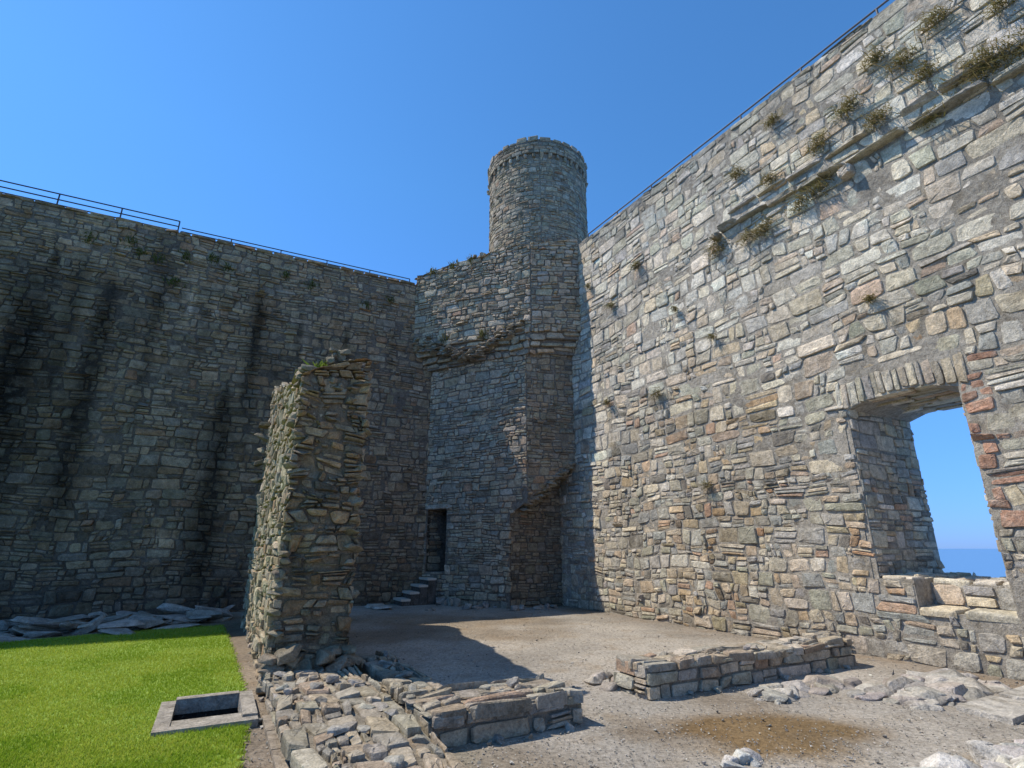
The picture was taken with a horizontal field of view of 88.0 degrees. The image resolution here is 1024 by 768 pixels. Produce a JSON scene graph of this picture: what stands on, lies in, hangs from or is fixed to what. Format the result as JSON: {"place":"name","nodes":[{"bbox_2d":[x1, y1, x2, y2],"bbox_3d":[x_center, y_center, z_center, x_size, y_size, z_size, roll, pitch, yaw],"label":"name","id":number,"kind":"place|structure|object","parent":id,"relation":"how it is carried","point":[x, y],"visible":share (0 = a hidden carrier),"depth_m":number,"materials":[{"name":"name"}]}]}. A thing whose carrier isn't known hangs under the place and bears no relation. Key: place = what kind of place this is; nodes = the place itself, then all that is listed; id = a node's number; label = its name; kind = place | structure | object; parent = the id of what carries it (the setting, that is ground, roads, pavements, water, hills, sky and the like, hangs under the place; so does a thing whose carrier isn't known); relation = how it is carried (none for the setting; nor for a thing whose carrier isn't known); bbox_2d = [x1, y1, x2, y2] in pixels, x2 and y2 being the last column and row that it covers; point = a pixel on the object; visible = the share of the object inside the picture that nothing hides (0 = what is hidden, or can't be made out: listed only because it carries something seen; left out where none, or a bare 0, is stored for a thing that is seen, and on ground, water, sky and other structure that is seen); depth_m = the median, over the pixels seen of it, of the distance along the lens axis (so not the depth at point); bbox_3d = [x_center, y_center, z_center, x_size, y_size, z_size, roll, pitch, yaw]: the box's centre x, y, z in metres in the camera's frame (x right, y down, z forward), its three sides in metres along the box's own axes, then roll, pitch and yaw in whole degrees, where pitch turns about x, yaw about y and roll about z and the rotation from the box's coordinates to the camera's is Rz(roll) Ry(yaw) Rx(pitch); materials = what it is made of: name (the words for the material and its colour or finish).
{"place":"outdoors","nodes":[
{"label":"outdoors","id":0,"kind":"place"},
{"bbox_2d":[0,0,997,548],"label":"sky","id":1,"kind":"structure","parent":0,"point":[366,134],"materials":[{"name":"blue"}]},
{"bbox_2d":[3,603,1023,767],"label":"ground","id":2,"kind":"structure","parent":0,"point":[605,637],"depth_m":5.65,"materials":[{"name":"gravel"}]},
{"bbox_2d":[0,603,234,641],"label":"bedrock outcrop","id":3,"kind":"object","parent":2,"relation":"on","point":[118,623],"visible":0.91,"depth_m":10.69,"materials":[{"name":"stone"}]},
{"bbox_2d":[0,624,250,767],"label":"grass lawn","id":4,"kind":"structure","parent":2,"relation":"on","point":[95,700],"depth_m":5.83,"materials":[{"name":"plant"}]},
{"bbox_2d":[150,690,257,736],"bbox_3d":[-3.013,3.722,5.092,0.850,1.100,1.100,9,-19,-27],"label":"stone lined pit","id":5,"kind":"object","parent":2,"relation":"in","point":[198,712],"visible":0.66,"depth_m":5.41,"materials":[{"name":"stone"}]},
{"bbox_2d":[0,194,442,621],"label":"face stones","id":6,"kind":"object","parent":2,"relation":"on","point":[171,487],"visible":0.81,"depth_m":14.37,"materials":[{"name":"stone"}]},
{"bbox_2d":[80,231,97,243],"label":"wall plant","id":7,"kind":"object","parent":6,"relation":"attached to","point":[88,238],"depth_m":14.54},
{"bbox_2d":[120,235,137,247],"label":"wall plant","id":8,"kind":"object","parent":6,"relation":"attached to","point":[129,241],"depth_m":15.01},
{"bbox_2d":[132,247,146,258],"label":"wall plant","id":9,"kind":"object","parent":6,"relation":"attached to","point":[137,250],"depth_m":15.07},
{"bbox_2d":[148,252,164,266],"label":"wall plant","id":10,"kind":"object","parent":6,"relation":"attached to","point":[155,256],"depth_m":15.23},
{"bbox_2d":[162,277,186,287],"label":"wall plant","id":11,"kind":"object","parent":6,"relation":"attached to","point":[172,282],"depth_m":15.27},
{"bbox_2d":[178,248,194,262],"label":"wall plant","id":12,"kind":"object","parent":6,"relation":"attached to","point":[187,258],"depth_m":15.60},
{"bbox_2d":[207,252,218,264],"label":"wall plant","id":13,"kind":"object","parent":6,"relation":"attached to","point":[210,256],"depth_m":15.95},
{"bbox_2d":[89,213,446,570],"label":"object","id":14,"kind":"object","parent":2,"relation":"on","point":[441,520],"visible":0.11,"depth_m":17.17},
{"bbox_2d":[0,180,180,230],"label":"metal railing","id":15,"kind":"object","parent":14,"relation":"on","point":[121,213],"visible":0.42,"depth_m":15.68,"materials":[{"name":"metal"}]},
{"bbox_2d":[0,192,417,285],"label":"coping","id":16,"kind":"object","parent":14,"relation":"on","point":[221,241],"visible":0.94,"depth_m":16.09,"materials":[{"name":"stone"}]},
{"bbox_2d":[0,196,432,618],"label":"face mortar","id":17,"kind":"object","parent":14,"relation":"attached to","point":[108,294],"visible":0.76,"depth_m":14.34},
{"bbox_2d":[181,228,409,281],"bbox_3d":[-7.126,-4.085,18.262,7.417,0.870,0.036,9,-19,-27],"label":"metal railing","id":18,"kind":"object","parent":14,"relation":"on","point":[293,253],"visible":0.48,"depth_m":18.14,"materials":[{"name":"metal"}]},
{"bbox_2d":[258,697,278,745],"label":"foot stones","id":19,"kind":"object","parent":2,"relation":"on","point":[261,699],"visible":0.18,"depth_m":5.03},
{"bbox_2d":[262,715,289,767],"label":"path edging","id":20,"kind":"object","parent":2,"relation":"on","point":[278,760],"visible":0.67,"depth_m":4.40,"materials":[{"name":"stone"}]},
{"bbox_2d":[265,693,290,767],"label":"low stone wall","id":21,"kind":"structure","parent":2,"relation":"on","point":[269,708],"depth_m":5.31,"materials":[{"name":"stone"}]},
{"bbox_2d":[258,397,358,724],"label":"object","id":22,"kind":"object","parent":2,"relation":"on","point":[288,568],"visible":0.04,"depth_m":6.75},
{"bbox_2d":[240,369,301,681],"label":"face stones","id":23,"kind":"object","parent":22,"relation":"attached to","point":[256,621],"visible":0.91,"depth_m":8.69,"materials":[{"name":"stone"}]},
{"bbox_2d":[302,359,331,374],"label":"plant","id":24,"kind":"object","parent":22,"relation":"on","point":[321,365],"visible":0.15,"depth_m":7.77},
{"bbox_2d":[272,371,364,654],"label":"ruined wall","id":25,"kind":"structure","parent":22,"relation":"attached to","point":[326,618],"depth_m":6.94,"materials":[{"name":"stone"}]},
{"bbox_2d":[348,380,370,621],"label":"face stones","id":26,"kind":"object","parent":22,"relation":"attached to","point":[361,462],"visible":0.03,"depth_m":7.52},
{"bbox_2d":[246,347,372,694],"bbox_3d":[-3.988,1.931,9.732,1.244,5.438,6.784,10,-20,-28],"label":"loose masonry","id":27,"kind":"object","parent":2,"relation":"on","point":[290,658],"visible":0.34,"depth_m":6.73,"materials":[{"name":"stone"}]},
{"bbox_2d":[267,357,371,665],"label":"broken end stones","id":28,"kind":"object","parent":2,"relation":"on","point":[292,607],"visible":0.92,"depth_m":7.01,"materials":[{"name":"stone"}]},
{"bbox_2d":[270,671,444,767],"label":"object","id":29,"kind":"object","parent":2,"relation":"on","point":[359,720],"depth_m":4.53,"materials":[{"name":"stone"}]},
{"bbox_2d":[261,664,466,767],"bbox_3d":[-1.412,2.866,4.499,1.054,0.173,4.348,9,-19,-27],"label":"top stones","id":30,"kind":"object","parent":29,"relation":"on","point":[390,734],"visible":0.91,"depth_m":4.26,"materials":[{"name":"stone"}]},
{"bbox_2d":[358,667,404,708],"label":"low stone wall","id":31,"kind":"structure","parent":2,"relation":"on","point":[383,690],"depth_m":5.83,"materials":[{"name":"stone"}]},
{"bbox_2d":[365,681,429,739],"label":"low stone wall","id":32,"kind":"structure","parent":2,"relation":"on","point":[373,688],"depth_m":5.31,"materials":[{"name":"stone"}]},
{"bbox_2d":[365,659,431,709],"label":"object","id":33,"kind":"object","parent":2,"relation":"on","point":[412,682],"depth_m":5.97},
{"bbox_2d":[379,650,416,690],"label":"loose stones","id":34,"kind":"object","parent":33,"relation":"on","point":[387,665],"visible":0.91,"depth_m":6.13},
{"bbox_2d":[355,650,442,703],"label":"top stones","id":35,"kind":"object","parent":33,"relation":"on","point":[372,667],"visible":0.83,"depth_m":6.09,"materials":[{"name":"stone"}]},
{"bbox_2d":[365,577,460,609],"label":"stone steps","id":36,"kind":"structure","parent":2,"relation":"on","point":[423,592],"depth_m":15.57,"materials":[{"name":"grey stone"}]},
{"bbox_2d":[403,698,432,738],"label":"low stone wall","id":37,"kind":"structure","parent":2,"relation":"on","point":[421,716],"depth_m":4.63,"materials":[{"name":"stone"}]},
{"bbox_2d":[405,673,583,719],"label":"top stones","id":38,"kind":"object","parent":37,"relation":"on","point":[504,699],"visible":0.94,"depth_m":4.91,"materials":[{"name":"stone"}]},
{"bbox_2d":[425,601,496,610],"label":"fallen stones","id":39,"kind":"object","parent":2,"relation":"on","point":[468,606],"visible":0.45,"depth_m":14.53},
{"bbox_2d":[413,682,577,743],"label":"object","id":40,"kind":"object","parent":2,"relation":"on","point":[545,716],"visible":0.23,"depth_m":4.83,"materials":[{"name":"stone"}]},
{"bbox_2d":[494,677,518,693],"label":"loose stones","id":41,"kind":"object","parent":40,"relation":"on","point":[512,682],"visible":0.55,"depth_m":5.27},
{"bbox_2d":[411,135,587,608],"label":"castle corner tower","id":42,"kind":"structure","parent":2,"relation":"on","point":[501,452],"depth_m":16.88,"materials":[{"name":"stone"}]},
{"bbox_2d":[424,571,444,601],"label":"stone wall","id":43,"kind":"structure","parent":42,"relation":"in","point":[428,572],"depth_m":16.17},
{"bbox_2d":[428,368,451,510],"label":"stone wall","id":44,"kind":"structure","parent":42,"relation":"in","point":[434,413],"depth_m":17.52,"materials":[{"name":"stone"}]},
{"bbox_2d":[477,329,488,339],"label":"plant","id":45,"kind":"object","parent":42,"relation":"on","point":[481,332],"visible":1,"depth_m":17.20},
{"bbox_2d":[429,697,582,746],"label":"low stone wall","id":46,"kind":"structure","parent":2,"relation":"on","point":[487,731],"depth_m":4.65,"materials":[{"name":"stone"}]},
{"bbox_2d":[487,722,574,745],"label":"foot stones","id":47,"kind":"object","parent":2,"relation":"on","point":[498,739],"visible":0.67,"depth_m":4.59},
{"bbox_2d":[510,603,557,610],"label":"fallen stones","id":48,"kind":"object","parent":2,"relation":"on","point":[521,607],"visible":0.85,"depth_m":14.42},
{"bbox_2d":[583,671,623,691],"bbox_3d":[1.271,3.662,6.515,0.727,0.163,0.678,14,-22,-39],"label":"rubble pile","id":49,"kind":"object","parent":2,"relation":"on","point":[601,678],"visible":0.48,"depth_m":6.47,"materials":[{"name":"stone"}]},
{"bbox_2d":[615,659,648,699],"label":"low stone wall","id":50,"kind":"structure","parent":2,"relation":"on","point":[626,679],"depth_m":6.07,"materials":[{"name":"stone"}]},
{"bbox_2d":[613,640,772,686],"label":"low stone wall","id":51,"kind":"structure","parent":2,"relation":"on","point":[615,673],"depth_m":7.16,"materials":[{"name":"stone"}]},
{"bbox_2d":[620,641,850,695],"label":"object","id":52,"kind":"object","parent":2,"relation":"on","point":[697,678],"visible":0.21,"depth_m":6.45,"materials":[{"name":"stone"}]},
{"bbox_2d":[616,632,851,671],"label":"top stones","id":53,"kind":"object","parent":52,"relation":"on","point":[684,658],"visible":0.95,"depth_m":6.69,"materials":[{"name":"stone"}]},
{"bbox_2d":[743,636,800,649],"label":"loose stones","id":54,"kind":"object","parent":52,"relation":"on","point":[748,646],"visible":0.69,"depth_m":6.94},
{"bbox_2d":[720,744,763,767],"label":"boulder pile","id":55,"kind":"object","parent":2,"relation":"on","point":[743,756],"visible":0.96,"depth_m":4.11,"materials":[{"name":"stone"}]},
{"bbox_2d":[644,641,856,699],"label":"low stone wall","id":56,"kind":"structure","parent":2,"relation":"on","point":[679,689],"depth_m":6.54,"materials":[{"name":"stone"}]},
{"bbox_2d":[687,665,850,694],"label":"foot stones","id":57,"kind":"object","parent":2,"relation":"on","point":[717,689],"visible":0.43,"depth_m":6.72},
{"bbox_2d":[559,0,1023,679],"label":"face stones","id":58,"kind":"object","parent":2,"relation":"on","point":[991,136],"visible":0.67,"depth_m":10.02,"materials":[{"name":"stone"}]},
{"bbox_2d":[709,163,855,241],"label":"corbels","id":59,"kind":"object","parent":58,"relation":"attached to","point":[846,172],"visible":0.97,"depth_m":9.52,"materials":[{"name":"stone"}]},
{"bbox_2d":[799,162,836,201],"bbox_3d":[5.717,-3.764,9.899,0.684,0.697,0.990,0,-17,0],"label":"grass tuft","id":60,"kind":"object","parent":58,"relation":"attached to","point":[819,185],"visible":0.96,"depth_m":9.96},
{"bbox_2d":[858,291,879,303],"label":"grass tuft","id":61,"kind":"object","parent":58,"relation":"on","point":[868,298],"visible":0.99,"depth_m":8.86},
{"bbox_2d":[849,102,898,133],"bbox_3d":[6.210,-4.616,9.215,0.914,0.522,0.641,-14,-22,39],"label":"grass tuft","id":62,"kind":"object","parent":58,"relation":"attached to","point":[880,116],"visible":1,"depth_m":9.20,"materials":[{"name":"plant"}]},
{"bbox_2d":[849,42,905,81],"bbox_3d":[6.324,-5.740,9.348,0.739,0.546,0.800,0,-17,0],"label":"grass tuft","id":63,"kind":"object","parent":58,"relation":"on","point":[874,55],"visible":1,"depth_m":9.37,"materials":[{"name":"plant"}]},
{"bbox_2d":[835,352,967,408],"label":"arch stones","id":64,"kind":"object","parent":58,"relation":"on","point":[949,374],"visible":1,"depth_m":8.36,"materials":[{"name":"stone"}]},
{"bbox_2d":[876,36,929,82],"bbox_3d":[6.537,-5.505,8.917,0.665,0.635,0.874,0,-17,0],"label":"grass tuft","id":65,"kind":"object","parent":58,"relation":"attached to","point":[899,61],"visible":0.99,"depth_m":8.95,"materials":[{"name":"plant"}]},
{"bbox_2d":[894,54,943,88],"bbox_3d":[6.571,-5.095,8.586,0.807,0.525,0.739,-16,-23,42],"label":"grass tuft","id":66,"kind":"object","parent":58,"relation":"on","point":[923,69],"visible":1,"depth_m":8.61,"materials":[{"name":"plant"}]},
{"bbox_2d":[887,0,960,48],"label":"grass tuft","id":67,"kind":"object","parent":58,"relation":"on","point":[930,19],"visible":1,"depth_m":8.56,"materials":[{"name":"plant"}]},
{"bbox_2d":[910,96,947,130],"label":"grass tuft","id":68,"kind":"object","parent":58,"relation":"attached to","point":[927,120],"visible":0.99,"depth_m":8.43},
{"bbox_2d":[934,28,1019,99],"bbox_3d":[6.887,-4.764,7.949,0.769,0.917,0.954,0,-17,0],"label":"grass tuft","id":69,"kind":"object","parent":58,"relation":"attached to","point":[971,62],"visible":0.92,"depth_m":7.93,"materials":[{"name":"plant"}]},
{"bbox_2d":[937,25,1023,100],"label":"grass tuft","id":70,"kind":"object","parent":58,"relation":"attached to","point":[994,58],"visible":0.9,"depth_m":7.75,"materials":[{"name":"plant"}]},
{"bbox_2d":[974,0,1015,22],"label":"grass tuft","id":71,"kind":"object","parent":58,"relation":"on","point":[1000,4],"visible":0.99,"depth_m":7.83,"materials":[{"name":"plant"}]},
{"bbox_2d":[998,28,1023,66],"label":"grass tuft","id":72,"kind":"object","parent":58,"relation":"attached to","point":[1021,34],"visible":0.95,"depth_m":7.55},
{"bbox_2d":[746,675,861,704],"bbox_3d":[3.476,3.582,6.246,1.761,0.201,0.544,8,-19,-25],"label":"rock outcrop","id":73,"kind":"object","parent":2,"relation":"on","point":[784,692],"visible":0.87,"depth_m":6.14,"materials":[{"name":"stone"}]},
{"bbox_2d":[842,404,940,583],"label":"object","id":74,"kind":"object","parent":2,"relation":"on","point":[867,530],"visible":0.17,"depth_m":8.94,"materials":[{"name":"stone"}]},
{"bbox_2d":[626,260,641,272],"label":"grass tuft","id":75,"kind":"object","parent":74,"relation":"attached to","point":[637,265],"visible":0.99,"depth_m":14.53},
{"bbox_2d":[645,386,663,399],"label":"grass tuft","id":76,"kind":"object","parent":74,"relation":"attached to","point":[654,394],"visible":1,"depth_m":13.13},
{"bbox_2d":[690,478,713,490],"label":"grass tuft","id":77,"kind":"object","parent":74,"relation":"attached to","point":[704,483],"visible":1,"depth_m":11.37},
{"bbox_2d":[698,333,718,340],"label":"grass tuft","id":78,"kind":"object","parent":74,"relation":"attached to","point":[711,337],"visible":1,"depth_m":11.79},
{"bbox_2d":[695,234,737,261],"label":"grass tuft","id":79,"kind":"object","parent":74,"relation":"attached to","point":[715,250],"visible":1,"depth_m":12.03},
{"bbox_2d":[725,162,744,183],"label":"grass tuft","id":80,"kind":"object","parent":74,"relation":"attached to","point":[736,172],"visible":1,"depth_m":11.83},
{"bbox_2d":[732,224,764,251],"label":"grass tuft","id":81,"kind":"object","parent":74,"relation":"attached to","point":[745,238],"visible":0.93,"depth_m":11.27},
{"bbox_2d":[737,214,777,242],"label":"grass tuft","id":82,"kind":"object","parent":74,"relation":"attached to","point":[762,226],"visible":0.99,"depth_m":10.94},
{"bbox_2d":[755,166,781,187],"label":"grass tuft","id":83,"kind":"object","parent":74,"relation":"attached to","point":[768,178],"visible":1,"depth_m":11.01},
{"bbox_2d":[756,112,784,132],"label":"grass tuft","id":84,"kind":"object","parent":74,"relation":"attached to","point":[771,120],"visible":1,"depth_m":11.14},
{"bbox_2d":[560,0,1023,680],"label":"face mortar","id":85,"kind":"object","parent":74,"relation":"attached to","point":[984,182],"visible":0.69,"depth_m":9.77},
{"bbox_2d":[781,180,826,220],"bbox_3d":[5.512,-3.505,10.259,0.616,0.663,1.277,7,-18,-21],"label":"grass tuft","id":86,"kind":"object","parent":74,"relation":"attached to","point":[799,199],"visible":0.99,"depth_m":10.26,"materials":[{"name":"plant"}]},
{"bbox_2d":[848,410,944,576],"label":"reveal stones","id":87,"kind":"object","parent":74,"relation":"attached to","point":[882,442],"visible":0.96,"depth_m":9.06,"materials":[{"name":"stone"}]},
{"bbox_2d":[879,578,934,614],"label":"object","id":88,"kind":"object","parent":2,"relation":"on","point":[923,592],"visible":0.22,"depth_m":7.92,"materials":[{"name":"stone"}]},
{"bbox_2d":[882,571,975,579],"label":"sill stones","id":89,"kind":"object","parent":88,"relation":"on","point":[916,575],"visible":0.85,"depth_m":8.28,"materials":[{"name":"stone"}]},
{"bbox_2d":[846,668,1011,710],"bbox_3d":[4.919,3.584,6.178,2.287,0.378,1.066,10,-20,-30],"label":"rock outcrop","id":90,"kind":"object","parent":2,"relation":"on","point":[936,690],"visible":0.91,"depth_m":5.96,"materials":[{"name":"stone"}]},
{"bbox_2d":[874,3,1023,635],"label":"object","id":91,"kind":"object","parent":2,"relation":"on","point":[987,497],"visible":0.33,"depth_m":7.22,"materials":[{"name":"stone"}]},
{"bbox_2d":[588,0,888,236],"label":"metal railing","id":92,"kind":"object","parent":91,"relation":"on","point":[819,53],"visible":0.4,"depth_m":11.97,"materials":[{"name":"metal"}]},
{"bbox_2d":[717,37,1023,232],"bbox_3d":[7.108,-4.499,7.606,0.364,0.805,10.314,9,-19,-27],"label":"string course","id":93,"kind":"object","parent":91,"relation":"attached to","point":[1013,70],"visible":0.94,"depth_m":9.04,"materials":[{"name":"stone"}]},
{"bbox_2d":[817,60,958,421],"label":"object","id":94,"kind":"object","parent":91,"relation":"attached to","point":[887,411],"visible":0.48,"depth_m":9.20,"materials":[{"name":"stone"}]},
{"bbox_2d":[795,127,835,155],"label":"grass tuft","id":95,"kind":"object","parent":94,"relation":"attached to","point":[817,144],"visible":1,"depth_m":10.13,"materials":[{"name":"plant"}]},
{"bbox_2d":[825,86,874,126],"bbox_3d":[6.066,-5.129,9.659,0.633,0.745,1.047,7,-18,-21],"label":"grass tuft","id":96,"kind":"object","parent":94,"relation":"attached to","point":[841,110],"visible":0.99,"depth_m":9.68,"materials":[{"name":"plant"}]},
{"bbox_2d":[865,382,962,413],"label":"soffit stones","id":97,"kind":"object","parent":94,"relation":"attached to","point":[930,398],"visible":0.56,"depth_m":8.78,"materials":[{"name":"stone"}]},
{"bbox_2d":[955,386,1008,581],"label":"reveal stones","id":98,"kind":"object","parent":91,"relation":"attached to","point":[997,542],"visible":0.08,"depth_m":7.20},
{"bbox_2d":[902,739,1023,767],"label":"boulder pile","id":99,"kind":"object","parent":2,"relation":"on","point":[984,754],"visible":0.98,"depth_m":3.99,"materials":[{"name":"stone"}]},
{"bbox_2d":[930,582,1009,610],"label":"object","id":100,"kind":"object","parent":2,"relation":"on","point":[996,589],"visible":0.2,"depth_m":7.56,"materials":[{"name":"stone"}]},
{"bbox_2d":[933,575,1009,587],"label":"sill stones","id":101,"kind":"object","parent":100,"relation":"on","point":[959,582],"visible":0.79,"depth_m":7.78,"materials":[{"name":"stone"}]},
{"bbox_2d":[933,584,1015,610],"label":"stone blocks","id":102,"kind":"structure","parent":100,"relation":"attached to","point":[949,594],"depth_m":7.55,"materials":[{"name":"stone"}]},
{"bbox_2d":[921,614,1022,635],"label":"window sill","id":103,"kind":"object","parent":2,"relation":"on","point":[993,627],"visible":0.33,"depth_m":7.12,"materials":[{"name":"stone"}]},
{"bbox_2d":[920,605,1020,623],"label":"bench slabs","id":104,"kind":"structure","parent":103,"relation":"on","point":[990,615],"depth_m":7.23,"materials":[{"name":"stone"}]},
{"bbox_2d":[955,695,1023,724],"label":"slab","id":105,"kind":"object","parent":2,"relation":"on","point":[1003,710],"depth_m":5.36,"materials":[{"name":"stone"}]},
{"bbox_2d":[999,686,1023,700],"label":"slab","id":106,"kind":"object","parent":2,"relation":"on","point":[1017,693],"depth_m":5.88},
{"bbox_2d":[938,549,1005,577],"bbox_3d":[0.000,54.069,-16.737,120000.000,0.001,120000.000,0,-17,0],"label":"sea","id":107,"kind":"structure","parent":0,"point":[984,562],"depth_m":2336.98,"materials":[{"name":"blue liquid"}]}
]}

